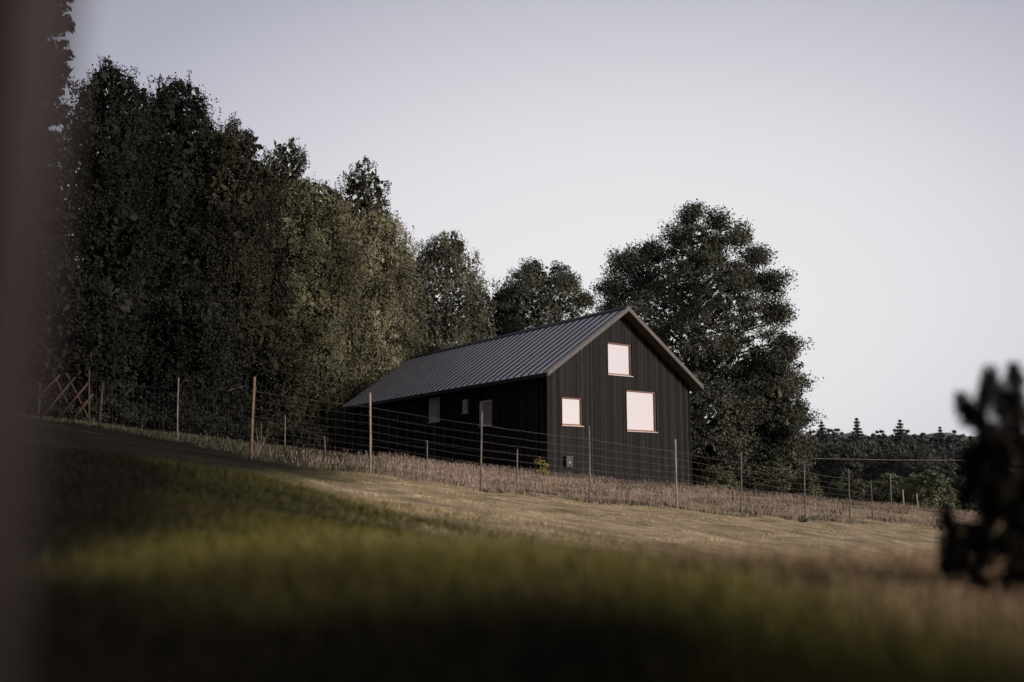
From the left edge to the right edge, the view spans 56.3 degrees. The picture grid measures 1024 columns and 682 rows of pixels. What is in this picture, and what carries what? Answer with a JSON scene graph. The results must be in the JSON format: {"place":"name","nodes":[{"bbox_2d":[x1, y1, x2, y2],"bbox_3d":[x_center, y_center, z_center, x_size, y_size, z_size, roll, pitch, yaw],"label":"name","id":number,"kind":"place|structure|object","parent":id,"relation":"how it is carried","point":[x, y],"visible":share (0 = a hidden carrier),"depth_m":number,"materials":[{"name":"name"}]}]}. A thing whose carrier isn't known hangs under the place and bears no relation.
{"place":"outdoors","nodes":[
{"label":"outdoors","id":0,"kind":"place"},
{"bbox_2d":[181,115,230,267],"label":"birch tree","id":1,"kind":"object","parent":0,"point":[210,124],"depth_m":64.75,"materials":[{"name":"green plant"}]},
{"bbox_2d":[240,153,283,297],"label":"birch tree","id":2,"kind":"object","parent":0,"point":[266,187],"depth_m":66.33,"materials":[{"name":"green plant"}]},
{"bbox_2d":[24,440,717,555],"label":"mound grass","id":3,"kind":"structure","parent":0,"point":[110,457],"depth_m":8.30,"materials":[{"name":"green plant"}]},
{"bbox_2d":[392,254,444,354],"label":"birch tree","id":4,"kind":"object","parent":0,"point":[417,314],"visible":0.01,"depth_m":74.24,"materials":[{"name":"green plant"}]},
{"bbox_2d":[16,418,1003,681],"bbox_3d":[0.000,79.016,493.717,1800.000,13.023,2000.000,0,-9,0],"label":"ground","id":5,"kind":"structure","parent":0,"point":[566,510],"depth_m":17.74,"materials":[{"name":"beige plant"}]},
{"bbox_2d":[0,0,74,681],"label":"bare tree","id":6,"kind":"object","parent":5,"relation":"on","point":[35,40],"visible":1,"depth_m":0.56,"materials":[{"name":"brown plant"}]},
{"bbox_2d":[36,382,85,418],"bbox_3d":[-16.579,2.074,33.068,3.443,1.423,3.706,7,-11,-36],"label":"bush","id":7,"kind":"object","parent":5,"relation":"on","point":[49,395],"visible":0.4,"depth_m":32.77,"materials":[{"name":"green plant"}]},
{"bbox_2d":[39,21,85,380],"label":"spruce tree","id":8,"kind":"object","parent":5,"relation":"on","point":[64,284],"visible":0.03,"depth_m":21.70,"materials":[{"name":"green plant"}]},
{"bbox_2d":[46,198,93,383],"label":"birch tree","id":9,"kind":"object","parent":5,"relation":"on","point":[64,247],"visible":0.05,"depth_m":41.16,"materials":[{"name":"green plant"}]},
{"bbox_2d":[37,373,103,425],"bbox_3d":[-13.266,1.823,28.505,2.104,1.778,0.205,0,-9,0],"label":"wooden trellis","id":10,"kind":"object","parent":5,"relation":"on","point":[40,393],"visible":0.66,"depth_m":28.48,"materials":[{"name":"brown wood"}]},
{"bbox_2d":[40,397,168,428],"bbox_3d":[-14.625,2.624,34.181,4.504,1.155,3.807,0,-9,0],"label":"bush","id":11,"kind":"object","parent":5,"relation":"on","point":[105,415],"visible":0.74,"depth_m":33.16,"materials":[{"name":"green plant"}]},
{"bbox_2d":[39,276,178,429],"bbox_3d":[-17.022,0.562,38.428,6.105,6.591,5.120,-4,-10,24],"label":"birch tree","id":12,"kind":"object","parent":5,"relation":"on","point":[102,314],"visible":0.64,"depth_m":37.55,"materials":[{"name":"green plant"}]},
{"bbox_2d":[50,54,179,402],"bbox_3d":[-18.609,-4.416,43.338,6.894,17.752,6.555,0,-9,0],"label":"birch tree","id":13,"kind":"object","parent":5,"relation":"on","point":[108,195],"visible":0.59,"depth_m":42.63,"materials":[{"name":"green plant"}]},
{"bbox_2d":[105,70,242,428],"bbox_3d":[-16.602,-4.324,46.348,6.939,18.837,6.282,6,-11,-31],"label":"birch tree","id":14,"kind":"object","parent":5,"relation":"on","point":[183,187],"visible":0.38,"depth_m":45.69,"materials":[{"name":"green plant"}]},
{"bbox_2d":[126,275,257,429],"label":"birch tree","id":15,"kind":"object","parent":5,"relation":"on","point":[194,323],"visible":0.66,"depth_m":39.41,"materials":[{"name":"green plant"}]},
{"bbox_2d":[146,411,256,439],"bbox_3d":[-11.230,3.156,35.126,4.234,1.126,3.999,-5,-10,27],"label":"bush","id":16,"kind":"object","parent":5,"relation":"on","point":[219,425],"visible":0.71,"depth_m":33.88,"materials":[{"name":"green plant"}]},
{"bbox_2d":[171,111,297,441],"bbox_3d":[-13.878,-3.002,47.331,6.245,16.986,6.337,-7,-12,39],"label":"birch tree","id":17,"kind":"object","parent":5,"relation":"on","point":[244,215],"visible":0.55,"depth_m":46.47,"materials":[{"name":"green plant"}]},
{"bbox_2d":[253,426,266,455],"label":"dead stalks","id":18,"kind":"object","parent":5,"relation":"on","point":[260,447],"visible":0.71,"depth_m":22.89,"materials":[{"name":"beige plant"}]},
{"bbox_2d":[228,315,324,445],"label":"birch tree","id":19,"kind":"object","parent":5,"relation":"on","point":[280,364],"visible":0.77,"depth_m":45.28,"materials":[{"name":"green plant"}]},
{"bbox_2d":[236,136,338,425],"bbox_3d":[-14.290,-2.927,58.369,7.828,20.120,7.474,-7,-11,36],"label":"birch tree","id":20,"kind":"object","parent":5,"relation":"on","point":[293,160],"visible":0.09,"depth_m":58.59,"materials":[{"name":"green plant"}]},
{"bbox_2d":[270,426,330,450],"bbox_3d":[-8.355,3.930,37.886,2.417,1.188,2.379,0,-9,0],"label":"bush","id":21,"kind":"object","parent":5,"relation":"on","point":[307,440],"visible":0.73,"depth_m":37.40,"materials":[{"name":"green plant"}]},
{"bbox_2d":[262,172,372,451],"bbox_3d":[-11.596,-1.500,54.995,7.094,16.730,7.630,0,-9,0],"label":"birch tree","id":22,"kind":"object","parent":5,"relation":"on","point":[316,247],"visible":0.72,"depth_m":54.08,"materials":[{"name":"green plant"}]},
{"bbox_2d":[321,191,356,224],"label":"birch tree","id":23,"kind":"object","parent":5,"relation":"on","point":[340,202],"visible":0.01,"depth_m":72.11,"materials":[{"name":"green plant"}]},
{"bbox_2d":[329,428,349,453],"bbox_3d":[-9.470,5.744,52.726,1.522,1.925,1.541,-7,-11,37],"label":"bush","id":24,"kind":"object","parent":5,"relation":"on","point":[342,445],"visible":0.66,"depth_m":52.48,"materials":[{"name":"green plant"}]},
{"bbox_2d":[323,155,416,390],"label":"birch tree","id":25,"kind":"object","parent":5,"relation":"on","point":[361,186],"visible":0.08,"depth_m":65.97,"materials":[{"name":"green plant"}]},
{"bbox_2d":[318,200,435,434],"bbox_3d":[-8.475,-0.641,58.752,7.497,16.574,7.427,0,-9,0],"label":"birch tree","id":26,"kind":"object","parent":5,"relation":"on","point":[385,303],"visible":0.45,"depth_m":58.10,"materials":[{"name":"green plant"}]},
{"bbox_2d":[284,419,517,482],"bbox_3d":[-4.464,3.420,29.267,2.864,2.545,11.822,7,-11,-35],"label":"stake row","id":27,"kind":"object","parent":5,"relation":"on","point":[404,442],"visible":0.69,"depth_m":26.87,"materials":[{"name":"wood"}]},
{"bbox_2d":[403,229,502,360],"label":"birch tree","id":28,"kind":"object","parent":5,"relation":"on","point":[455,331],"visible":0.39,"depth_m":68.16,"materials":[{"name":"green plant"}]},
{"bbox_2d":[88,370,872,523],"bbox_3d":[0.434,2.809,25.412,24.692,4.764,9.098,1,-9,-9],"label":"wire fence","id":29,"kind":"object","parent":5,"relation":"on","point":[370,438],"visible":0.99,"depth_m":22.29,"materials":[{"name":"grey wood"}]},
{"bbox_2d":[461,291,524,342],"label":"oak tree","id":30,"kind":"object","parent":5,"relation":"on","point":[488,309],"visible":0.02,"depth_m":75.90,"materials":[{"name":"green plant"}]},
{"bbox_2d":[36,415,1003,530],"bbox_3d":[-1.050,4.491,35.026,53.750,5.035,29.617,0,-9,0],"label":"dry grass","id":31,"kind":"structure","parent":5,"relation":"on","point":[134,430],"depth_m":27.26,"materials":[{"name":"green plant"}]},
{"bbox_2d":[340,305,703,488],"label":"house","id":32,"kind":"structure","parent":5,"relation":"on","point":[624,376],"depth_m":40.18,"materials":[{"name":"wood"}]},
{"bbox_2d":[427,396,440,423],"bbox_3d":[-3.546,3.173,44.118,0.180,1.206,1.126,6,-11,-35],"label":"window","id":33,"kind":"structure","parent":32,"relation":"in","point":[434,404],"depth_m":44.21,"materials":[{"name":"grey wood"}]},
{"bbox_2d":[461,398,468,414],"bbox_3d":[-2.016,2.862,41.954,0.180,0.685,0.579,6,-11,-35],"label":"window","id":34,"kind":"structure","parent":32,"relation":"in","point":[465,402],"depth_m":42.02,"materials":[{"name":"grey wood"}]},
{"bbox_2d":[478,398,492,427],"bbox_3d":[-1.085,3.056,40.577,0.180,1.170,1.082,6,-11,-35],"label":"window","id":35,"kind":"structure","parent":32,"relation":"in","point":[486,406],"depth_m":40.62,"materials":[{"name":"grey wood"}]},
{"bbox_2d":[561,396,583,426],"bbox_3d":[2.352,2.781,37.759,1.107,1.178,0.180,6,-11,-35],"label":"window","id":36,"kind":"structure","parent":32,"relation":"in","point":[571,408],"depth_m":37.81,"materials":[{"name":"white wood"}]},
{"bbox_2d":[607,341,632,376],"bbox_3d":[4.425,0.756,39.554,1.373,1.402,0.180,6,-11,-35],"label":"window","id":37,"kind":"structure","parent":32,"relation":"in","point":[618,355],"depth_m":39.60,"materials":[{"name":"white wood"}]},
{"bbox_2d":[626,389,657,432],"bbox_3d":[5.369,2.923,39.878,1.731,1.756,0.180,6,-11,-35],"label":"window","id":38,"kind":"structure","parent":32,"relation":"in","point":[641,405],"depth_m":39.93,"materials":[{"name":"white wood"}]},
{"bbox_2d":[531,457,549,477],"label":"yellow shrub","id":39,"kind":"object","parent":5,"relation":"on","point":[544,470],"visible":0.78,"depth_m":35.05,"materials":[{"name":"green plant"}]},
{"bbox_2d":[488,256,602,335],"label":"oak tree","id":40,"kind":"object","parent":5,"relation":"on","point":[524,289],"visible":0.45,"depth_m":72.11,"materials":[{"name":"green plant"}]},
{"bbox_2d":[94,418,1002,532],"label":"dry meadow grass","id":41,"kind":"structure","parent":5,"relation":"on","point":[638,492],"depth_m":29.57,"materials":[{"name":"beige plant"}]},
{"bbox_2d":[589,198,827,491],"bbox_3d":[10.320,0.132,52.129,13.099,16.567,12.791,0,-9,0],"label":"oak tree","id":42,"kind":"object","parent":5,"relation":"on","point":[710,400],"visible":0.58,"depth_m":51.25,"materials":[{"name":"green plant"}]},
{"bbox_2d":[695,467,740,492],"bbox_3d":[9.318,6.371,43.557,2.003,1.360,2.286,0,-9,0],"label":"bush","id":43,"kind":"object","parent":5,"relation":"on","point":[717,476],"visible":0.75,"depth_m":43.09,"materials":[{"name":"green plant"}]},
{"bbox_2d":[735,460,799,495],"bbox_3d":[12.082,6.498,44.597,3.194,1.889,3.192,0,-9,0],"label":"bush","id":44,"kind":"object","parent":5,"relation":"on","point":[770,477],"visible":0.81,"depth_m":43.93,"materials":[{"name":"green plant"}]},
{"bbox_2d":[723,345,816,497],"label":"oak tree","id":45,"kind":"object","parent":5,"relation":"on","point":[781,447],"visible":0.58,"depth_m":49.04,"materials":[{"name":"green plant"}]},
{"bbox_2d":[799,515,808,522],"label":"bush","id":46,"kind":"object","parent":5,"relation":"on","point":[804,519],"visible":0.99,"depth_m":26.30,"materials":[{"name":"green plant"}]},
{"bbox_2d":[787,471,824,501],"bbox_3d":[13.077,6.487,42.527,1.684,1.505,1.759,0,-9,0],"label":"bush","id":47,"kind":"object","parent":5,"relation":"on","point":[795,486],"visible":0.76,"depth_m":42.19,"materials":[{"name":"green plant"}]},
{"bbox_2d":[798,445,825,493],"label":"broadleaf tree","id":48,"kind":"object","parent":5,"relation":"on","point":[815,471],"visible":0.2,"depth_m":140.98,"materials":[{"name":"green plant"}]},
{"bbox_2d":[809,436,829,454],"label":"broadleaf tree","id":49,"kind":"object","parent":5,"relation":"on","point":[819,445],"visible":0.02,"depth_m":148.42,"materials":[{"name":"green plant"}]},
{"bbox_2d":[815,421,826,443],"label":"spruce tree","id":50,"kind":"object","parent":5,"relation":"on","point":[822,428],"visible":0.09,"depth_m":184.49,"materials":[{"name":"green plant"}]},
{"bbox_2d":[810,443,831,493],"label":"broadleaf tree","id":51,"kind":"object","parent":5,"relation":"on","point":[817,454],"visible":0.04,"depth_m":143.94,"materials":[{"name":"green plant"}]},
{"bbox_2d":[810,452,832,496],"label":"spruce tree","id":52,"kind":"object","parent":5,"relation":"on","point":[825,484],"visible":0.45,"depth_m":140.64,"materials":[{"name":"green plant"}]},
{"bbox_2d":[819,434,833,445],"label":"broadleaf tree","id":53,"kind":"object","parent":5,"relation":"on","point":[828,441],"visible":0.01,"depth_m":175.36,"materials":[{"name":"green plant"}]},
{"bbox_2d":[811,430,843,446],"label":"broadleaf tree","id":54,"kind":"object","parent":5,"relation":"on","point":[821,432],"visible":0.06,"depth_m":180.13,"materials":[{"name":"green plant"}]},
{"bbox_2d":[824,441,841,479],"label":"broadleaf tree","id":55,"kind":"object","parent":5,"relation":"on","point":[834,454],"visible":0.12,"depth_m":143.56,"materials":[{"name":"green plant"}]},
{"bbox_2d":[814,438,852,494],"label":"broadleaf tree","id":56,"kind":"object","parent":5,"relation":"on","point":[828,466],"visible":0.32,"depth_m":141.06,"materials":[{"name":"green plant"}]},
{"bbox_2d":[825,428,848,443],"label":"broadleaf tree","id":57,"kind":"object","parent":5,"relation":"on","point":[828,430],"visible":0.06,"depth_m":184.98,"materials":[{"name":"green plant"}]},
{"bbox_2d":[833,428,843,438],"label":"broadleaf tree","id":58,"kind":"object","parent":5,"relation":"on","point":[838,430],"visible":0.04,"depth_m":196.57,"materials":[{"name":"green plant"}]},
{"bbox_2d":[823,475,870,504],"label":"bush","id":59,"kind":"object","parent":5,"relation":"on","point":[839,491],"visible":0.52,"depth_m":88.17,"materials":[{"name":"green plant"}]},
{"bbox_2d":[842,445,855,477],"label":"spruce tree","id":60,"kind":"object","parent":5,"relation":"on","point":[846,457],"visible":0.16,"depth_m":139.79,"materials":[{"name":"green plant"}]},
{"bbox_2d":[842,435,857,444],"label":"broadleaf tree","id":61,"kind":"object","parent":5,"relation":"on","point":[849,436],"visible":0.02,"depth_m":170.91,"materials":[{"name":"green plant"}]},
{"bbox_2d":[831,439,873,500],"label":"broadleaf tree","id":62,"kind":"object","parent":5,"relation":"on","point":[856,470],"visible":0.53,"depth_m":137.85,"materials":[{"name":"green plant"}]},
{"bbox_2d":[849,418,863,442],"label":"spruce tree","id":63,"kind":"object","parent":5,"relation":"on","point":[857,429],"visible":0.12,"depth_m":189.45,"materials":[{"name":"green plant"}]},
{"bbox_2d":[852,437,882,472],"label":"broadleaf tree","id":64,"kind":"object","parent":5,"relation":"on","point":[866,447],"visible":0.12,"depth_m":151.72,"materials":[{"name":"green plant"}]},
{"bbox_2d":[851,436,888,454],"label":"broadleaf tree","id":65,"kind":"object","parent":5,"relation":"on","point":[872,444],"visible":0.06,"depth_m":162.33,"materials":[{"name":"green plant"}]},
{"bbox_2d":[865,433,877,441],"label":"broadleaf tree","id":66,"kind":"object","parent":5,"relation":"on","point":[875,437],"visible":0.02,"depth_m":184.81,"materials":[{"name":"green plant"}]},
{"bbox_2d":[858,436,888,462],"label":"broadleaf tree","id":67,"kind":"object","parent":5,"relation":"on","point":[875,441],"visible":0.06,"depth_m":163.97,"materials":[{"name":"green plant"}]},
{"bbox_2d":[863,447,901,500],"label":"broadleaf tree","id":68,"kind":"object","parent":5,"relation":"on","point":[874,472],"visible":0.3,"depth_m":138.07,"materials":[{"name":"green plant"}]},
{"bbox_2d":[870,430,895,443],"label":"broadleaf tree","id":69,"kind":"object","parent":5,"relation":"on","point":[882,436],"visible":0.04,"depth_m":197.60,"materials":[{"name":"green plant"}]},
{"bbox_2d":[860,473,908,506],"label":"bush","id":70,"kind":"object","parent":5,"relation":"on","point":[878,493],"visible":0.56,"depth_m":82.98,"materials":[{"name":"green plant"}]},
{"bbox_2d":[878,439,891,452],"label":"broadleaf tree","id":71,"kind":"object","parent":5,"relation":"on","point":[880,440],"visible":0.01,"depth_m":165.37,"materials":[{"name":"green plant"}]},
{"bbox_2d":[878,436,895,453],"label":"broadleaf tree","id":72,"kind":"object","parent":5,"relation":"on","point":[891,444],"visible":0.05,"depth_m":165.64,"materials":[{"name":"green plant"}]},
{"bbox_2d":[889,474,891,505],"bbox_3d":[17.944,7.257,45.424,0.134,1.862,0.088,0,-9,0],"label":"stake","id":73,"kind":"object","parent":5,"relation":"on","point":[890,489],"visible":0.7,"depth_m":45.42,"materials":[{"name":"brown wood"}]},
{"bbox_2d":[888,428,902,444],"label":"broadleaf tree","id":74,"kind":"object","parent":5,"relation":"on","point":[892,436],"visible":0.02,"depth_m":198.53,"materials":[{"name":"green plant"}]},
{"bbox_2d":[881,441,914,481],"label":"broadleaf tree","id":75,"kind":"object","parent":5,"relation":"on","point":[905,466],"visible":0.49,"depth_m":135.83,"materials":[{"name":"green plant"}]},
{"bbox_2d":[892,420,908,448],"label":"spruce tree","id":76,"kind":"object","parent":5,"relation":"on","point":[900,431],"visible":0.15,"depth_m":184.26,"materials":[{"name":"green plant"}]},
{"bbox_2d":[812,458,990,460],"bbox_3d":[24.600,9.617,61.250,13.285,4.426,0.140,0,-9,0],"label":"cable line","id":77,"kind":"object","parent":5,"relation":"on","point":[855,459],"visible":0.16,"depth_m":61.56,"materials":[{"name":"metal"}]},
{"bbox_2d":[898,437,918,452],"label":"broadleaf tree","id":78,"kind":"object","parent":5,"relation":"on","point":[914,447],"visible":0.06,"depth_m":169.13,"materials":[{"name":"green plant"}]},
{"bbox_2d":[890,429,935,447],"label":"broadleaf tree","id":79,"kind":"object","parent":5,"relation":"on","point":[911,435],"visible":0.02,"depth_m":203.03,"materials":[{"name":"green plant"}]},
{"bbox_2d":[908,435,933,450],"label":"broadleaf tree","id":80,"kind":"object","parent":5,"relation":"on","point":[913,441],"visible":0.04,"depth_m":188.24,"materials":[{"name":"green plant"}]},
{"bbox_2d":[911,434,937,452],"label":"broadleaf tree","id":81,"kind":"object","parent":5,"relation":"on","point":[921,442],"visible":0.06,"depth_m":180.77,"materials":[{"name":"green plant"}]},
{"bbox_2d":[919,432,929,441],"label":"broadleaf tree","id":82,"kind":"object","parent":5,"relation":"on","point":[924,434],"visible":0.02,"depth_m":208.09,"materials":[{"name":"green plant"}]},
{"bbox_2d":[910,447,945,501],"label":"broadleaf tree","id":83,"kind":"object","parent":5,"relation":"on","point":[920,466],"visible":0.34,"depth_m":132.64,"materials":[{"name":"green plant"}]},
{"bbox_2d":[898,468,961,511],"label":"bush","id":84,"kind":"object","parent":5,"relation":"on","point":[933,481],"visible":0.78,"depth_m":78.00,"materials":[{"name":"green plant"}]},
{"bbox_2d":[910,446,954,483],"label":"broadleaf tree","id":85,"kind":"object","parent":5,"relation":"on","point":[940,464],"visible":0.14,"depth_m":139.98,"materials":[{"name":"green plant"}]},
{"bbox_2d":[923,433,946,447],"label":"broadleaf tree","id":86,"kind":"object","parent":5,"relation":"on","point":[931,439],"visible":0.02,"depth_m":204.60,"materials":[{"name":"green plant"}]},
{"bbox_2d":[926,443,945,458],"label":"broadleaf tree","id":87,"kind":"object","parent":5,"relation":"on","point":[935,444],"visible":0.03,"depth_m":160.60,"materials":[{"name":"green plant"}]},
{"bbox_2d":[927,442,946,454],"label":"broadleaf tree","id":88,"kind":"object","parent":5,"relation":"on","point":[938,447],"visible":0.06,"depth_m":160.87,"materials":[{"name":"green plant"}]},
{"bbox_2d":[936,426,945,452],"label":"spruce tree","id":89,"kind":"object","parent":5,"relation":"on","point":[939,437],"visible":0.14,"depth_m":179.25,"materials":[{"name":"green plant"}]},
{"bbox_2d":[934,448,960,491],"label":"broadleaf tree","id":90,"kind":"object","parent":5,"relation":"on","point":[950,468],"visible":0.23,"depth_m":140.22,"materials":[{"name":"green plant"}]},
{"bbox_2d":[941,439,962,474],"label":"broadleaf tree","id":91,"kind":"object","parent":5,"relation":"on","point":[955,456],"visible":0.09,"depth_m":151.64,"materials":[{"name":"green plant"}]},
{"bbox_2d":[944,448,962,482],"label":"spruce tree","id":92,"kind":"object","parent":5,"relation":"on","point":[949,455],"visible":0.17,"depth_m":142.85,"materials":[{"name":"green plant"}]},
{"bbox_2d":[951,442,966,456],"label":"broadleaf tree","id":93,"kind":"object","parent":5,"relation":"on","point":[954,450],"visible":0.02,"depth_m":163.54,"materials":[{"name":"green plant"}]},
{"bbox_2d":[942,430,979,447],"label":"broadleaf tree","id":94,"kind":"object","parent":5,"relation":"on","point":[948,438],"visible":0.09,"depth_m":200.71,"materials":[{"name":"green plant"}]},
{"bbox_2d":[954,435,969,447],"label":"broadleaf tree","id":95,"kind":"object","parent":5,"relation":"on","point":[964,441],"visible":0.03,"depth_m":183.34,"materials":[{"name":"green plant"}]},
{"bbox_2d":[955,435,974,451],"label":"broadleaf tree","id":96,"kind":"object","parent":5,"relation":"on","point":[970,437],"visible":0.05,"depth_m":184.87,"materials":[{"name":"green plant"}]},
{"bbox_2d":[946,472,984,514],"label":"bush","id":97,"kind":"object","parent":5,"relation":"on","point":[958,480],"visible":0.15,"depth_m":80.34,"materials":[{"name":"green plant"}]},
{"bbox_2d":[932,360,1023,614],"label":"pine sapling","id":98,"kind":"object","parent":5,"relation":"on","point":[1001,445],"visible":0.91,"depth_m":3.34,"materials":[{"name":"green plant"}]},
{"bbox_2d":[15,470,1023,681],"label":"foreground grass","id":99,"kind":"structure","parent":0,"point":[883,628],"depth_m":2.35,"materials":[{"name":"green plant"}]},
{"bbox_2d":[61,0,1023,435],"label":"sky","id":100,"kind":"structure","parent":0,"point":[877,146],"materials":[{"name":"grey"}]},
{"bbox_2d":[715,429,978,493],"bbox_3d":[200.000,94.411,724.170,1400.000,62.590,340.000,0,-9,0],"label":"hills","id":101,"kind":"structure","parent":0,"point":[929,435],"depth_m":671.83,"materials":[{"name":"green plant"}]}
]}

